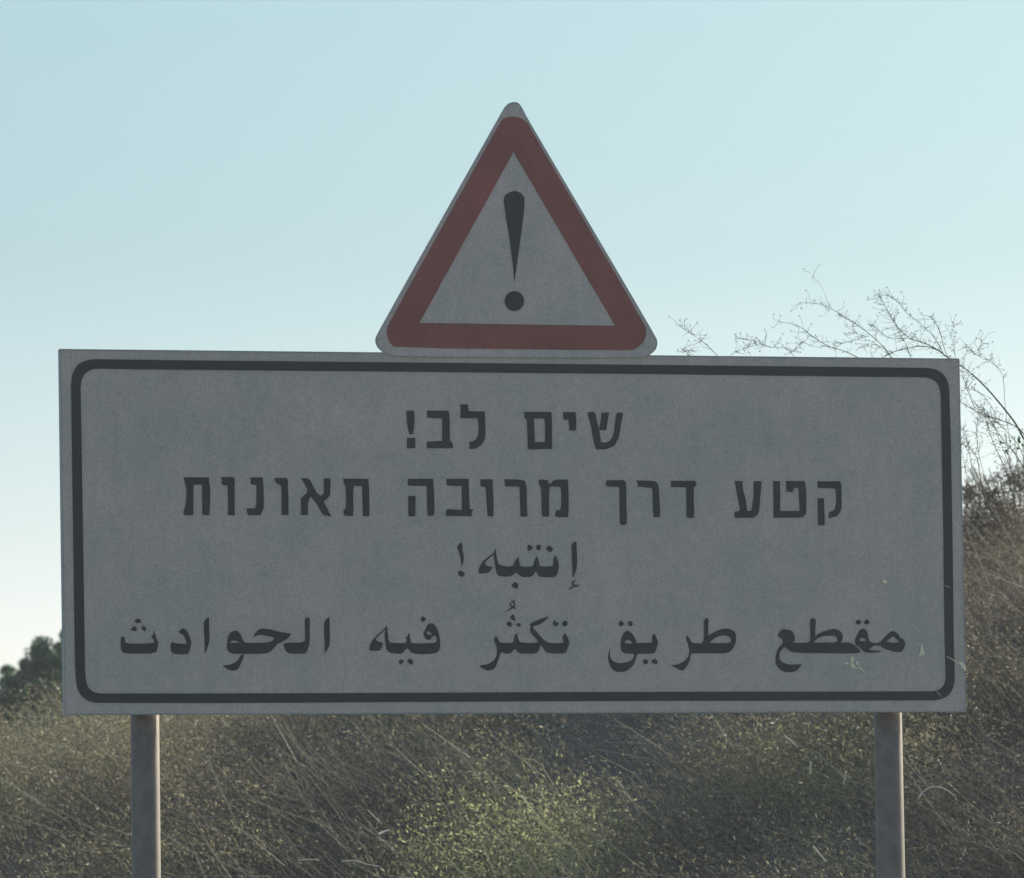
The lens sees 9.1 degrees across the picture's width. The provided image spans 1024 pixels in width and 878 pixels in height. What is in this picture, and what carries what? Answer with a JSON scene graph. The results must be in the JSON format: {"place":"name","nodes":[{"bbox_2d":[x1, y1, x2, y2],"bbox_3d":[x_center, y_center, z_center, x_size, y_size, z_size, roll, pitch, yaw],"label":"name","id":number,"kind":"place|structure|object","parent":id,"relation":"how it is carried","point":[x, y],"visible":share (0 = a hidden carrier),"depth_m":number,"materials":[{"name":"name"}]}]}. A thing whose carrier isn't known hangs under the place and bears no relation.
{"place":"outdoors","nodes":[
{"label":"outdoors","id":0,"kind":"place"},
{"bbox_2d":[276,772,346,817],"bbox_3d":[-0.821,1.542,26.907,0.391,0.294,0.546,-1,-5,0],"label":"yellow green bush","id":1,"kind":"object","parent":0,"point":[312,796],"visible":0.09,"depth_m":26.92,"materials":[{"name":"green plant"}]},
{"bbox_2d":[0,632,1023,877],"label":"hillside","id":2,"kind":"structure","parent":0,"point":[630,722],"depth_m":26.40,"materials":[{"name":"green plant"}]},
{"bbox_2d":[0,629,117,744],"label":"leafy tree","id":3,"kind":"object","parent":2,"relation":"on","point":[32,666],"visible":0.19,"depth_m":45.93,"materials":[{"name":"green plant"}]},
{"bbox_2d":[0,663,197,871],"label":"olive bush","id":4,"kind":"object","parent":2,"relation":"on","point":[50,755],"visible":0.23,"depth_m":27.83,"materials":[{"name":"green plant"}]},
{"bbox_2d":[0,715,545,877],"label":"dark bush","id":5,"kind":"object","parent":2,"relation":"on","point":[334,851],"visible":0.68,"depth_m":25.92,"materials":[{"name":"green plant"}]},
{"bbox_2d":[0,479,1023,877],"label":"undergrowth","id":6,"kind":"object","parent":2,"relation":"on","point":[762,773],"visible":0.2,"depth_m":25.96,"materials":[{"name":"green plant"}]},
{"bbox_2d":[341,860,379,866],"bbox_3d":[-0.563,1.578,23.784,0.154,0.027,0.005,1,-5,-23],"label":"dry stalk","id":7,"kind":"object","parent":6,"relation":"on","point":[358,861],"visible":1,"depth_m":23.78,"materials":[{"name":"plant"}]},
{"bbox_2d":[812,846,825,861],"bbox_3d":[1.145,1.547,23.875,0.067,0.060,0.009,3,-7,-40],"label":"dry stalk","id":8,"kind":"object","parent":6,"relation":"on","point":[816,850],"visible":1,"depth_m":23.87,"materials":[{"name":"plant"}]},
{"bbox_2d":[918,786,954,798],"bbox_3d":[1.604,1.337,24.216,0.167,0.048,0.011,2,-6,-30],"label":"dry stalk","id":9,"kind":"object","parent":6,"relation":"on","point":[922,792],"visible":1,"depth_m":24.21,"materials":[{"name":"plant"}]},
{"bbox_2d":[323,754,701,877],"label":"yellow green bush","id":10,"kind":"object","parent":2,"relation":"on","point":[515,837],"visible":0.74,"depth_m":25.35,"materials":[{"name":"green plant"}]},
{"bbox_2d":[668,264,1023,523],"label":"dry weed","id":11,"kind":"object","parent":2,"relation":"on","point":[968,389],"visible":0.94,"depth_m":22.00,"materials":[{"name":"brown plant"}]},
{"bbox_2d":[818,436,1023,877],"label":"brown bush","id":12,"kind":"object","parent":2,"relation":"on","point":[980,522],"visible":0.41,"depth_m":26.88,"materials":[{"name":"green plant"}]},
{"bbox_2d":[0,0,1023,749],"label":"sky","id":13,"kind":"structure","parent":0,"point":[215,175],"materials":[{"name":"blue"}]},
{"label":"ground","id":14,"kind":"structure","parent":0,"visible":0},
{"bbox_2d":[58,102,965,877],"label":"road sign","id":15,"kind":"object","parent":14,"relation":"on","point":[512,466],"visible":1,"depth_m":20.07,"materials":[{"name":"grey metal"}]}
]}

